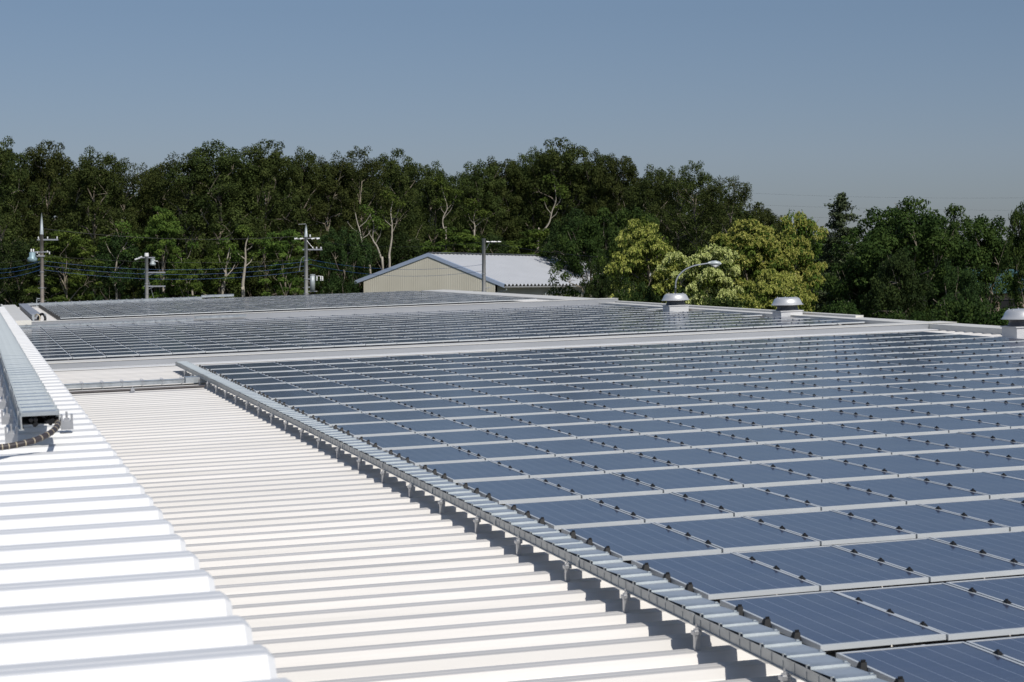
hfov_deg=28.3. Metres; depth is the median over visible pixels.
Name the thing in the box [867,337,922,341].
solar panel
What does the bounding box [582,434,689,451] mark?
solar panel
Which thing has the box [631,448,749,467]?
solar panel
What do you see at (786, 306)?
roof ventilator
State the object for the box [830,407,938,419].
solar panel
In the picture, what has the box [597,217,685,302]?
chestnut tree
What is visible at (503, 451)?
solar panel
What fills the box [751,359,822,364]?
solar panel
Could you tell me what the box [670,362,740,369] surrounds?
solar panel
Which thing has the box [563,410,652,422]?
solar panel
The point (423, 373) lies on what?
solar panel
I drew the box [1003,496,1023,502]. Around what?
solar panel
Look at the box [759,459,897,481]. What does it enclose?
solar panel
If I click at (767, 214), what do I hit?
broadleaf tree
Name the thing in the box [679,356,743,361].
solar panel
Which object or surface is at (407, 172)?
broadleaf tree
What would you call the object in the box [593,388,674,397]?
solar panel
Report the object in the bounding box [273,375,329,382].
solar panel
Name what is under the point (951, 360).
solar panel
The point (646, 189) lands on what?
broadleaf tree
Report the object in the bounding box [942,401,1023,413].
solar panel
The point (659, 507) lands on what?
solar panel
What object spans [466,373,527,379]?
solar panel
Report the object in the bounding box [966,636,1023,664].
solar panel
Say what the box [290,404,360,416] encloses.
solar panel
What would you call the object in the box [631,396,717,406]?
solar panel
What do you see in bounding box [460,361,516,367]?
solar panel
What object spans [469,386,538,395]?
solar panel
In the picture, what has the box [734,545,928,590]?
solar panel
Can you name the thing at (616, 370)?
solar panel
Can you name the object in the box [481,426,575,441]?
solar panel
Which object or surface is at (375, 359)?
solar panel
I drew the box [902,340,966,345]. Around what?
solar panel
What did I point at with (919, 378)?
solar panel
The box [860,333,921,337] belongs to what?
solar panel
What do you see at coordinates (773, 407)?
solar panel
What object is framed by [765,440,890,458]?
solar panel
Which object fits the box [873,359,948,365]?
solar panel
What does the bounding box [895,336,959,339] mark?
solar panel
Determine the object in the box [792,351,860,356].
solar panel
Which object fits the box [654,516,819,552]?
solar panel
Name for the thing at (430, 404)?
solar panel
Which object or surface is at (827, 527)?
solar panel
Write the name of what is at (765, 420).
solar panel
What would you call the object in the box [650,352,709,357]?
solar panel
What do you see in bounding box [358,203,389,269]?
slender tree
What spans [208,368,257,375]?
solar panel
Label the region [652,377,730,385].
solar panel
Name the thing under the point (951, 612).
solar panel
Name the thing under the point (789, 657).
cable tray
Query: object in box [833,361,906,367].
solar panel
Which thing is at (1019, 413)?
solar panel
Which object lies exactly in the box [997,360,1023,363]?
solar panel
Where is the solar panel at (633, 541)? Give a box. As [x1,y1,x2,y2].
[561,522,720,560]
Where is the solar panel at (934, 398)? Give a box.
[884,392,983,403]
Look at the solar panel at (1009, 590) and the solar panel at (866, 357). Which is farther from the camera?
the solar panel at (866, 357)
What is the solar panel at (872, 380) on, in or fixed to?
on the factory building at (198, 534)
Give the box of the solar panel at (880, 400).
[830,395,930,406]
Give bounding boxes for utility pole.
[27,213,57,305]
[135,253,165,298]
[294,224,322,294]
[480,238,500,291]
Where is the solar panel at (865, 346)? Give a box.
[828,344,895,348]
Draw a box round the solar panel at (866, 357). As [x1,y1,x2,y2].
[828,355,902,360]
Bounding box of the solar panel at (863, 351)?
[829,349,898,354]
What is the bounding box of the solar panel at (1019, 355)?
[992,353,1023,357]
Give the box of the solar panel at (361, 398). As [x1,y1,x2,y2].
[324,394,389,403]
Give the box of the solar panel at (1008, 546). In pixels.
[930,531,1023,564]
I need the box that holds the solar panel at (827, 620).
[720,591,945,650]
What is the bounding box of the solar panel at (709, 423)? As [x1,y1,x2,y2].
[663,416,761,430]
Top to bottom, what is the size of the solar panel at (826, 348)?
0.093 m
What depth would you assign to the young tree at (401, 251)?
190.70 m
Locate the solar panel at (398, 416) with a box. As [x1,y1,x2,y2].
[366,410,442,421]
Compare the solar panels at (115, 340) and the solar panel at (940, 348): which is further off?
the solar panels at (115, 340)
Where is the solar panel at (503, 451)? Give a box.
[453,442,553,460]
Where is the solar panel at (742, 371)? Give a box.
[704,367,779,374]
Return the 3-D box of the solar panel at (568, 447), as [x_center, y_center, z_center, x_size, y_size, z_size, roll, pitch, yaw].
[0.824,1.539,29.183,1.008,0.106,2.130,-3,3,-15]
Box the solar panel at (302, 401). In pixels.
[273,396,338,407]
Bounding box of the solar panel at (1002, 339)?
[968,337,1023,341]
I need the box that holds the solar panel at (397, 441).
[357,433,446,450]
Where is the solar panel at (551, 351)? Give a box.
[527,348,580,353]
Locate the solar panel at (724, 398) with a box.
[684,393,769,403]
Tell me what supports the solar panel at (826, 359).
on the factory building at (198, 534)
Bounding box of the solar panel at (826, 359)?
[791,357,860,362]
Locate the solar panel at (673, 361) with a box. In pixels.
[644,358,703,364]
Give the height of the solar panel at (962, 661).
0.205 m
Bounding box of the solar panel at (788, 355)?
[754,352,822,358]
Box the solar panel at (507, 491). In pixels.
[458,478,580,503]
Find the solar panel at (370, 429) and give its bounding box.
[332,422,413,437]
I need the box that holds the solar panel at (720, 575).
[631,552,818,599]
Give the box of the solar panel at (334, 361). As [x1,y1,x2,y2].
[312,358,360,363]
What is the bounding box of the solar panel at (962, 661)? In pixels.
[836,641,1023,681]
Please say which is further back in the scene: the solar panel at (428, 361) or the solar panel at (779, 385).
the solar panel at (428, 361)
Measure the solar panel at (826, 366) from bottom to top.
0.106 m
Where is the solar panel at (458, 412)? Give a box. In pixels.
[419,407,499,418]
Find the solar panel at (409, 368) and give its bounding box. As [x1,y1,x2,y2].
[383,365,436,371]
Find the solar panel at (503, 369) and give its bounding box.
[481,366,542,372]
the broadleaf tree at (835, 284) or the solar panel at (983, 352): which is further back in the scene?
the broadleaf tree at (835, 284)
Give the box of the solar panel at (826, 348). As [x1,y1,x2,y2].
[795,345,858,350]
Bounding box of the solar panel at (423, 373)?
[401,370,458,376]
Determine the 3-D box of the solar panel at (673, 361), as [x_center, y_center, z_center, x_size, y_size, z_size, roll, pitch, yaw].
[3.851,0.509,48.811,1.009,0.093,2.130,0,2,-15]
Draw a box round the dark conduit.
[69,385,204,393]
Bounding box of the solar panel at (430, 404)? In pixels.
[394,399,468,409]
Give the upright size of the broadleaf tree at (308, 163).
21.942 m
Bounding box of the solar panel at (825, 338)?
[796,336,855,340]
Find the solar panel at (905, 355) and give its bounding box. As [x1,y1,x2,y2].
[869,353,941,358]
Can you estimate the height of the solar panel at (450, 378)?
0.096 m
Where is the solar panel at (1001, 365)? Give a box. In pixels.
[959,362,1023,368]
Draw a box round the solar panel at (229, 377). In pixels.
[219,373,270,380]
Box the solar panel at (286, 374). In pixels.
[261,371,312,377]
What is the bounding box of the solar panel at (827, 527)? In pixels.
[744,510,915,545]
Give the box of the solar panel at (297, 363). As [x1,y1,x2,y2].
[275,360,321,365]
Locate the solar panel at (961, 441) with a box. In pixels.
[895,432,1023,449]
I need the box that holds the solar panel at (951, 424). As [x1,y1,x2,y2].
[890,416,1009,432]
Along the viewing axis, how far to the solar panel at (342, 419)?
35.17 m
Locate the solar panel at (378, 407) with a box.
[343,401,414,412]
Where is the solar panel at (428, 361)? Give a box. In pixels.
[403,359,454,364]
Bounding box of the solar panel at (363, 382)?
[333,379,393,386]
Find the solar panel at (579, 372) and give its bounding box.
[547,368,613,375]
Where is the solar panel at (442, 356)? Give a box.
[422,353,470,358]
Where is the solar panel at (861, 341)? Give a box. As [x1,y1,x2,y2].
[828,339,890,343]
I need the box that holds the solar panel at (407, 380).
[378,377,438,384]
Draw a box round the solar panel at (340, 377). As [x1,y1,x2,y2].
[317,374,372,380]
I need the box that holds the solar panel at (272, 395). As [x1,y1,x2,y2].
[257,390,318,399]
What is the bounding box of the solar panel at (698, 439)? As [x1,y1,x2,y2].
[646,431,756,447]
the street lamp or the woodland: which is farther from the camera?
the woodland
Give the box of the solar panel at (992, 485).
[909,471,1023,498]
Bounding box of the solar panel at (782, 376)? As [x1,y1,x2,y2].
[746,373,822,380]
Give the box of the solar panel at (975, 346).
[937,344,1010,348]
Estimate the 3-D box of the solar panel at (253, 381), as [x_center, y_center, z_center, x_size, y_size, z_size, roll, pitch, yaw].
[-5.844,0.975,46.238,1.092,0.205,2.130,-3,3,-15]
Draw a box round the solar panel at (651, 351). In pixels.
[623,348,678,353]
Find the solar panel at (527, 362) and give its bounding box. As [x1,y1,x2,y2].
[498,359,556,365]
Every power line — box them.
[43,228,295,239]
[44,265,301,274]
[47,261,298,269]
[48,270,300,278]
[52,256,289,262]
[310,259,481,269]
[310,264,478,275]
[314,241,479,246]
[487,242,607,257]
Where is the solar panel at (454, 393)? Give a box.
[420,389,490,398]
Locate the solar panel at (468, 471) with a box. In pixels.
[419,460,528,482]
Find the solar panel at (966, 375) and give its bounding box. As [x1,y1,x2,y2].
[922,371,1009,379]
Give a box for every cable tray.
[0,313,72,442]
[64,376,206,389]
[175,361,887,681]
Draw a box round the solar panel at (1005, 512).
[919,498,1023,530]
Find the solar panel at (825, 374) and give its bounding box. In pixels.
[785,370,867,378]
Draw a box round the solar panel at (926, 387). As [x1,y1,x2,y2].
[880,382,972,392]
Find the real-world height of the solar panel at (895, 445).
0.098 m
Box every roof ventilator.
[661,293,689,311]
[771,296,803,316]
[1000,308,1023,338]
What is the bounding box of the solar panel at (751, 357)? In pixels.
[718,354,783,359]
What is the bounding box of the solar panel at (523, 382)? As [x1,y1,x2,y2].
[488,378,555,385]
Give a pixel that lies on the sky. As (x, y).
(873, 102)
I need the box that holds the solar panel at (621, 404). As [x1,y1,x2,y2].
[579,398,664,409]
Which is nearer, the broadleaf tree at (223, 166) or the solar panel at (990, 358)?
the solar panel at (990, 358)
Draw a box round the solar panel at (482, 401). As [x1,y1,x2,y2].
[445,396,520,406]
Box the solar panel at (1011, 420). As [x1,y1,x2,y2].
[948,413,1023,428]
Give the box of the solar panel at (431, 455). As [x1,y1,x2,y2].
[386,446,484,465]
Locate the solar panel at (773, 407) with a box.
[727,401,821,412]
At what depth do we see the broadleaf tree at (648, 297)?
105.93 m
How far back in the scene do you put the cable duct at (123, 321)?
90.73 m
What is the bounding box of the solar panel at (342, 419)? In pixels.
[310,413,385,426]
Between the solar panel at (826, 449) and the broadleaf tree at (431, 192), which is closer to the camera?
the solar panel at (826, 449)
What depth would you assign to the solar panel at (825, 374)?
42.38 m
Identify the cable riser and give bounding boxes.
[32,313,46,320]
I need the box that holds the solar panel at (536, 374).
[507,370,570,377]
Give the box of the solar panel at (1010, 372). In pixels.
[964,369,1023,376]
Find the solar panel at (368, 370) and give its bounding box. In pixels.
[342,367,395,373]
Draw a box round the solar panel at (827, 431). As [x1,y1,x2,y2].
[770,423,884,439]
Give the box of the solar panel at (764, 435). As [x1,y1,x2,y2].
[710,427,821,443]
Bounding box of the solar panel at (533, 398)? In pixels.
[497,393,572,403]
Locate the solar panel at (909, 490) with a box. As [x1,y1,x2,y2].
[832,477,988,504]
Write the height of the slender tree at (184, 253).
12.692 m
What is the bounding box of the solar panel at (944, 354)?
[912,351,978,356]
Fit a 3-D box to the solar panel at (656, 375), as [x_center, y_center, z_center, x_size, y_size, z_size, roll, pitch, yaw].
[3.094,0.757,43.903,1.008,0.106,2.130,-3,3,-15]
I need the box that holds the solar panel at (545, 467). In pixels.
[491,456,603,477]
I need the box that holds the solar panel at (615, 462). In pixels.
[561,452,677,472]
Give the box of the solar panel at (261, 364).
[237,362,283,367]
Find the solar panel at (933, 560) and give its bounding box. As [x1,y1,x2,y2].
[833,538,1023,581]
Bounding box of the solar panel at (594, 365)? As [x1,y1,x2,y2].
[563,362,624,368]
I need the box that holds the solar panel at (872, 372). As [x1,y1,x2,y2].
[830,368,911,375]
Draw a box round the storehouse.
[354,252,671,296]
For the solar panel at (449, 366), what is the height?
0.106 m
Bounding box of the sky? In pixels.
[0,0,1023,244]
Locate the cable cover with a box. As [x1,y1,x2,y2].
[19,303,39,318]
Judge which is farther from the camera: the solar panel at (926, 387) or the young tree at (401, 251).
the young tree at (401, 251)
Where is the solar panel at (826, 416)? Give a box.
[776,410,880,423]
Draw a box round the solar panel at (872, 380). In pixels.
[829,376,917,384]
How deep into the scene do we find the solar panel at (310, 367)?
51.14 m
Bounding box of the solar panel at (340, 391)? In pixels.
[304,387,367,396]
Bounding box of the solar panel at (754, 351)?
[721,349,785,354]
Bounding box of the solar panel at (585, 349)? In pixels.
[561,347,613,351]
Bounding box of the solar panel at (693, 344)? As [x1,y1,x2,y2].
[667,342,720,346]
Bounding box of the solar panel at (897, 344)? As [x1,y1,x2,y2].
[866,342,930,346]
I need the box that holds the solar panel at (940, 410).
[885,404,995,416]
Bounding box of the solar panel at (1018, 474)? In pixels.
[986,469,1023,479]
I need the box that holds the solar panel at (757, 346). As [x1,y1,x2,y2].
[726,344,785,348]
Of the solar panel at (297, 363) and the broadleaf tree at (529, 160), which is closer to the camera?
the solar panel at (297, 363)
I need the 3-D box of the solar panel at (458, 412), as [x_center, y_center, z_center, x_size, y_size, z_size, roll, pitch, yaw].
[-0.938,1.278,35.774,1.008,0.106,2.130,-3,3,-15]
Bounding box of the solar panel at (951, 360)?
[912,357,989,363]
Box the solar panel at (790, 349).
[763,347,822,351]
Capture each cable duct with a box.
[19,314,245,327]
[27,294,233,305]
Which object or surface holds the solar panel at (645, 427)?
on the factory building at (198, 534)
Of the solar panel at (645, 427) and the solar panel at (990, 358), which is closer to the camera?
the solar panel at (645, 427)
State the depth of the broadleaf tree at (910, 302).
91.71 m
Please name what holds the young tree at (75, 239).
on the ground
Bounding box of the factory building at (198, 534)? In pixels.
[0,290,1023,681]
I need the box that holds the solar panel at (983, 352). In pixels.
[946,349,1019,354]
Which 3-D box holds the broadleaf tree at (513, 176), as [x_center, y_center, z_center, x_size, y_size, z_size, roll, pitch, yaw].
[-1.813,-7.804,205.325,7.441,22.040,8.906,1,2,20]
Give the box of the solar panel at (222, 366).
[199,364,245,369]
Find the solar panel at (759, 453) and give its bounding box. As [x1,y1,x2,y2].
[700,444,820,463]
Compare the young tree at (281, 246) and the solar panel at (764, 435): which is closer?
the solar panel at (764, 435)
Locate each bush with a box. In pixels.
[700,293,745,307]
[825,299,859,314]
[884,307,929,320]
[926,296,993,324]
[985,305,1017,325]
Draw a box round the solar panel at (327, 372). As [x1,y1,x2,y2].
[302,369,354,375]
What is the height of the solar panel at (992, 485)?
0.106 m
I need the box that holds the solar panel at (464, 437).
[419,430,511,445]
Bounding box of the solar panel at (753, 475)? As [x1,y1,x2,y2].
[689,463,820,486]
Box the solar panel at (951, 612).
[835,583,1023,639]
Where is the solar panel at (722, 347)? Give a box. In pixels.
[694,345,751,350]
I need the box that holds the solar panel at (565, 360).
[536,357,595,363]
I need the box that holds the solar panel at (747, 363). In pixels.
[711,360,781,366]
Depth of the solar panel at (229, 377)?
48.42 m
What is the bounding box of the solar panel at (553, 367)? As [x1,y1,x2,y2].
[525,364,583,370]
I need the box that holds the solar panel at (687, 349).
[660,347,716,351]
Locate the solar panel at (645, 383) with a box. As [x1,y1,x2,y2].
[609,380,683,387]
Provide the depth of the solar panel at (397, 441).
30.74 m
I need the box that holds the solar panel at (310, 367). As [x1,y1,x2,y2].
[287,364,337,370]
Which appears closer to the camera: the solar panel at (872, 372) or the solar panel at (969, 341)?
the solar panel at (872, 372)
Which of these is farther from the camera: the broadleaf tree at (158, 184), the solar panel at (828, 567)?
the broadleaf tree at (158, 184)
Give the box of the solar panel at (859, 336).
[834,335,889,338]
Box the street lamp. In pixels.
[675,260,720,292]
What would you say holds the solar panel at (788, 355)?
on the factory building at (198, 534)
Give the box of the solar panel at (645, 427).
[602,419,700,434]
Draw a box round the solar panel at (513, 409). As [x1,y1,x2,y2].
[474,404,555,415]
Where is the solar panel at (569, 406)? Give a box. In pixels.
[528,401,609,412]
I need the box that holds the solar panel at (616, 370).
[589,367,655,373]
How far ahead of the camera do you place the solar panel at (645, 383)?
41.36 m
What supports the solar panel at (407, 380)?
on the factory building at (198, 534)
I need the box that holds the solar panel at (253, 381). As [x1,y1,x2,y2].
[231,377,285,385]
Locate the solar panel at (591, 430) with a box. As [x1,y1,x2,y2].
[542,423,638,438]
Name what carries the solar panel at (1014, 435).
on the factory building at (198, 534)
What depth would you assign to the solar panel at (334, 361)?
53.52 m
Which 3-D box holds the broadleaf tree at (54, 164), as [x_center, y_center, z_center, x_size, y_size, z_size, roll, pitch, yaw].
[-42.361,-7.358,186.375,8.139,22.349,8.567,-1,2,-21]
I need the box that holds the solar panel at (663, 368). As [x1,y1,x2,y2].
[630,365,698,371]
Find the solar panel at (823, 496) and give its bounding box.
[753,482,905,510]
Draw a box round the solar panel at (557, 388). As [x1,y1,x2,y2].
[515,384,588,392]
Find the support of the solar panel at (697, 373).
on the factory building at (198, 534)
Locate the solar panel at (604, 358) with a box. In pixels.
[575,356,634,361]
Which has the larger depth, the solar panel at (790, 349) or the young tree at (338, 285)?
the young tree at (338, 285)
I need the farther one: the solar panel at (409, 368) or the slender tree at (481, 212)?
the slender tree at (481, 212)
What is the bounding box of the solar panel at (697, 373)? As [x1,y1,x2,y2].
[666,370,735,376]
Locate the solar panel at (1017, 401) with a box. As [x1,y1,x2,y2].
[993,399,1023,404]
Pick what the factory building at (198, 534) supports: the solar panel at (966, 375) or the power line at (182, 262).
the solar panel at (966, 375)
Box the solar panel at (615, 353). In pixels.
[587,350,643,355]
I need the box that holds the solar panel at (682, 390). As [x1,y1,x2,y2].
[643,386,724,395]
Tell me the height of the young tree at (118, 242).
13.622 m
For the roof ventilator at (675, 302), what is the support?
on the factory building at (198, 534)
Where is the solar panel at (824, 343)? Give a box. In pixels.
[798,340,857,345]
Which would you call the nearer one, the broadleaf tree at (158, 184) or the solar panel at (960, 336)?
the solar panel at (960, 336)
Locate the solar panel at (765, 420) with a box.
[717,413,821,427]
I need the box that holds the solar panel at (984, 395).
[932,390,1023,400]
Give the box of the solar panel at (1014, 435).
[958,428,1023,443]
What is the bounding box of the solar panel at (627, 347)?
[599,345,650,349]
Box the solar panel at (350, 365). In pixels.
[325,363,377,368]
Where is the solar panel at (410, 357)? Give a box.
[384,355,435,360]
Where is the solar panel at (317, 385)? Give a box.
[289,381,347,389]
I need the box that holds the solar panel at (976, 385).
[925,380,1021,389]
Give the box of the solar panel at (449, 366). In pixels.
[422,363,476,369]
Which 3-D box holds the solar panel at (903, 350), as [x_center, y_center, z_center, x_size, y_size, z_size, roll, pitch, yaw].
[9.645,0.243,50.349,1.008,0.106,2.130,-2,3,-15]
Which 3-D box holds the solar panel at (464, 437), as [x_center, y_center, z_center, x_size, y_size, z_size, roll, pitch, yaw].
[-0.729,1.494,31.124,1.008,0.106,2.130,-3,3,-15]
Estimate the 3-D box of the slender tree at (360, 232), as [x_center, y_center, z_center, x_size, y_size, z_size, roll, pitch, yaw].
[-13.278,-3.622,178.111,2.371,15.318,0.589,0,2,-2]
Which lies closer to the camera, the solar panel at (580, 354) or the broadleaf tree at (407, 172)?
the solar panel at (580, 354)
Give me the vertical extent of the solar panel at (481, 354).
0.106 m
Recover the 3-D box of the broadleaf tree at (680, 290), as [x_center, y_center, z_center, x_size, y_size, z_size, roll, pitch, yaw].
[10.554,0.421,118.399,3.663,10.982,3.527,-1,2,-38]
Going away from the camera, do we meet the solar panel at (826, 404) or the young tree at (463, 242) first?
the solar panel at (826, 404)
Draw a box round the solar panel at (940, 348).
[903,346,970,350]
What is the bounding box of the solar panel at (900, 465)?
[831,454,972,476]
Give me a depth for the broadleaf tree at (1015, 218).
95.89 m
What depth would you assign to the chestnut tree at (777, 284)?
97.35 m
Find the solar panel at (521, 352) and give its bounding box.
[494,350,544,355]
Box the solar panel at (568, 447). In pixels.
[519,438,622,456]
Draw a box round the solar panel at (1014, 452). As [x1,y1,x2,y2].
[972,446,1023,459]
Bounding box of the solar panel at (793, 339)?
[768,337,822,341]
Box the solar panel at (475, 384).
[442,380,508,388]
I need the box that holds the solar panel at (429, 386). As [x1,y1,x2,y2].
[399,383,462,391]
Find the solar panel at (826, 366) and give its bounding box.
[790,363,864,369]
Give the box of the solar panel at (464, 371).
[442,368,500,374]
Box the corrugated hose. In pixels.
[0,417,60,449]
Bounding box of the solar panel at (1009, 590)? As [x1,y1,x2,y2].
[945,576,1023,608]
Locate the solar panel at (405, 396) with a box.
[372,391,440,400]
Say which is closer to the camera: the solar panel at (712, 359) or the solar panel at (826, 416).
the solar panel at (826, 416)
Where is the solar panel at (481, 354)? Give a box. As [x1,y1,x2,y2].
[456,352,508,356]
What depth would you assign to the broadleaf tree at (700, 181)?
187.59 m
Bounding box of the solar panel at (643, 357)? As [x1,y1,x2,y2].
[615,354,672,359]
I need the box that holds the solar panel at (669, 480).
[612,467,742,492]
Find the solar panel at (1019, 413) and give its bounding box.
[1007,412,1023,415]
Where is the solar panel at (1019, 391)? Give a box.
[986,387,1023,394]
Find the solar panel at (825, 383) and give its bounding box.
[786,379,869,387]
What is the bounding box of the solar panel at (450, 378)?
[422,375,482,382]
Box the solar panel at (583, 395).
[545,391,623,400]
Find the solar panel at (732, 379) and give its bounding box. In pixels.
[698,375,776,383]
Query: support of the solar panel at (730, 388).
on the factory building at (198, 534)
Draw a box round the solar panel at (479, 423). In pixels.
[449,416,534,429]
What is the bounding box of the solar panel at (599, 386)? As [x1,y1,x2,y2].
[561,382,635,390]
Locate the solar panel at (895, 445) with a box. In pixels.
[833,436,958,454]
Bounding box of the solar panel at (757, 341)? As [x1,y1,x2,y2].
[730,339,787,343]
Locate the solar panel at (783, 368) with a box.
[748,365,822,372]
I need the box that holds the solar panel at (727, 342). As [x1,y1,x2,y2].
[699,340,755,345]
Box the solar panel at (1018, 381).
[975,377,1023,386]
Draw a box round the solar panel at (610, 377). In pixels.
[578,374,646,381]
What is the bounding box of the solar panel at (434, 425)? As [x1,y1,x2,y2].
[391,419,474,432]
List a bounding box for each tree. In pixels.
[0,135,43,304]
[0,237,61,306]
[10,140,89,303]
[23,228,106,301]
[48,145,145,300]
[78,230,151,300]
[91,157,153,290]
[98,219,142,299]
[129,167,199,298]
[141,206,190,297]
[143,151,231,293]
[147,220,184,291]
[163,139,264,297]
[168,260,205,298]
[169,241,201,294]
[194,243,251,298]
[212,237,242,297]
[224,138,315,296]
[228,224,259,296]
[255,229,316,295]
[273,146,336,295]
[295,155,364,293]
[314,226,380,293]
[326,145,397,286]
[347,212,370,272]
[358,148,430,275]
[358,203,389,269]
[361,228,424,291]
[376,189,406,267]
[403,161,466,259]
[419,227,486,253]
[429,176,463,249]
[436,159,506,252]
[462,198,493,239]
[463,156,534,253]
[465,233,518,292]
[503,145,561,255]
[504,228,559,285]
[512,137,598,285]
[537,174,570,252]
[538,206,605,285]
[547,207,619,297]
[559,148,628,253]
[581,255,624,297]
[584,153,645,274]
[590,206,659,297]
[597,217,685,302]
[614,287,644,301]
[620,276,660,302]
[622,164,682,283]
[644,170,713,289]
[656,243,745,307]
[659,160,727,269]
[677,262,706,292]
[694,175,763,286]
[702,216,816,309]
[731,201,781,295]
[734,266,812,311]
[758,209,828,311]
[806,191,861,311]
[817,252,897,313]
[821,206,958,313]
[851,196,982,319]
[859,247,937,320]
[915,203,996,319]
[941,214,1023,320]
[943,261,992,324]
[999,202,1023,309]
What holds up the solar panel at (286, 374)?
on the factory building at (198, 534)
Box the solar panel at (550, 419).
[505,413,594,425]
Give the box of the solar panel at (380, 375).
[359,372,415,378]
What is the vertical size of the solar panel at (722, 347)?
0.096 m
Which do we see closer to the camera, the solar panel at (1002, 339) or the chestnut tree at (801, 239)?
the solar panel at (1002, 339)
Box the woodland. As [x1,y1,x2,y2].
[0,146,1023,309]
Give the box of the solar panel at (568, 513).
[505,498,643,529]
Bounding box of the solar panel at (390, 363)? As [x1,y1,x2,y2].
[364,361,416,366]
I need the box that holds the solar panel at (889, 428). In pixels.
[830,420,947,436]
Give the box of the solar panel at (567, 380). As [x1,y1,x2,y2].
[533,376,601,383]
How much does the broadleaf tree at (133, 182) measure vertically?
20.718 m
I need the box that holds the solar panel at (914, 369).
[874,366,955,373]
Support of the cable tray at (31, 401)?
on the factory building at (198, 534)
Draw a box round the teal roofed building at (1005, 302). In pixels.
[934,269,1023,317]
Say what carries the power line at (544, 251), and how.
attached to the utility pole at (484, 287)
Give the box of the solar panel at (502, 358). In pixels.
[477,355,530,360]
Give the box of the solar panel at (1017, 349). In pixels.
[984,347,1023,352]
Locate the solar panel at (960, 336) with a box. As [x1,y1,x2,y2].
[934,334,988,338]
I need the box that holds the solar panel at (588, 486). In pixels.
[537,473,662,498]
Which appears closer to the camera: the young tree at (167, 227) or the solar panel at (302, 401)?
the solar panel at (302, 401)
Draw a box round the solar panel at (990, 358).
[954,355,1023,361]
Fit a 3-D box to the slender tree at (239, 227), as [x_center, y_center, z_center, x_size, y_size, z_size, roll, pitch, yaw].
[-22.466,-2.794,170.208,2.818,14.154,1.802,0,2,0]
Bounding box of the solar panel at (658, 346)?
[630,344,685,348]
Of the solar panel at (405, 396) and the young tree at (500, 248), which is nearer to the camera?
the solar panel at (405, 396)
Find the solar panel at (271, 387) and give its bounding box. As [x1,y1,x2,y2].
[243,383,301,392]
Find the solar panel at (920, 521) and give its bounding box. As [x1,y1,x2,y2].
[832,504,1008,537]
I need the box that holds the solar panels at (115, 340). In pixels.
[21,291,864,359]
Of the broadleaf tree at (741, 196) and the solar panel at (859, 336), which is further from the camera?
the broadleaf tree at (741, 196)
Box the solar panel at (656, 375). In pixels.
[619,371,691,379]
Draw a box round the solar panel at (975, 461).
[902,450,1023,471]
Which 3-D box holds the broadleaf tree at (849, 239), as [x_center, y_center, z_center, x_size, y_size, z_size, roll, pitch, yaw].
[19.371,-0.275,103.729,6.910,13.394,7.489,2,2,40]
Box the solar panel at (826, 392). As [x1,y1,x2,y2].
[782,388,872,398]
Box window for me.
[1000,300,1016,309]
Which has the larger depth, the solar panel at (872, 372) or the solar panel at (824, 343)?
the solar panel at (824, 343)
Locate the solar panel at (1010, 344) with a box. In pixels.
[973,342,1023,347]
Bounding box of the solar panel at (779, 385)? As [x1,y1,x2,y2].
[736,381,821,389]
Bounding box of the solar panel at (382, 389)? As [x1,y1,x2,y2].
[352,385,415,393]
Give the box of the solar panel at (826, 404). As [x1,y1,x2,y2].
[780,398,876,409]
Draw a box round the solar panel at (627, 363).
[600,360,665,366]
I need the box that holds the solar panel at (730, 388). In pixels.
[693,383,773,392]
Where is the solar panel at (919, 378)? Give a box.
[875,374,963,382]
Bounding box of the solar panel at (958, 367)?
[915,363,999,371]
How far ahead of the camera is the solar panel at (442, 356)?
54.30 m
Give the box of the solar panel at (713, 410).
[672,404,765,416]
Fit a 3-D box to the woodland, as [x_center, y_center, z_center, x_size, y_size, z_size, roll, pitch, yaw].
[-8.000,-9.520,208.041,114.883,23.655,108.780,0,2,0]
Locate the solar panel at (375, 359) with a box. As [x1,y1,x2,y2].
[348,357,397,362]
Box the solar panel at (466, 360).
[440,357,492,362]
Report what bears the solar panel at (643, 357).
on the factory building at (198, 534)
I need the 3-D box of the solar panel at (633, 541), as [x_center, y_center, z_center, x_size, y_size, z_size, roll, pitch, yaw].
[1.201,2.002,19.873,1.092,0.205,2.130,-2,3,-15]
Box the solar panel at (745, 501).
[672,487,819,516]
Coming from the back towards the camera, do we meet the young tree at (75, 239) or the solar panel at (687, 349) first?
the young tree at (75, 239)
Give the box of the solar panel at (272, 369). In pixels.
[249,366,297,372]
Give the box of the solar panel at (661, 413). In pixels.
[619,407,709,419]
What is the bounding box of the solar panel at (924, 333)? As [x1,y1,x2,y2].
[897,332,954,335]
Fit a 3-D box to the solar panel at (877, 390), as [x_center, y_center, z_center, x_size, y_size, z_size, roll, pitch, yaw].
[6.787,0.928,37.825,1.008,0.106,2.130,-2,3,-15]
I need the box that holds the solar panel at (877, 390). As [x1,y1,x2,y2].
[829,385,923,394]
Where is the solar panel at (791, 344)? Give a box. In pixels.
[760,342,822,346]
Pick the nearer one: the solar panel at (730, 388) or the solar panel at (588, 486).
the solar panel at (588, 486)
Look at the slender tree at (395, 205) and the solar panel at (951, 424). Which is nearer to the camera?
the solar panel at (951, 424)
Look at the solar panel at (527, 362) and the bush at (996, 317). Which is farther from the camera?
the bush at (996, 317)
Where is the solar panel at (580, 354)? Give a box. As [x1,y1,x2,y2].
[553,352,606,357]
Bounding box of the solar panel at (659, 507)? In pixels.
[589,493,732,522]
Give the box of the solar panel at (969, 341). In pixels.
[936,339,999,343]
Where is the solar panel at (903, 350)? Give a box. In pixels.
[871,347,934,352]
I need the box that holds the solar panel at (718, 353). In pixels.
[686,351,748,355]
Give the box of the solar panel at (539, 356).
[512,354,569,358]
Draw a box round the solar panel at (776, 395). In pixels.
[732,390,821,400]

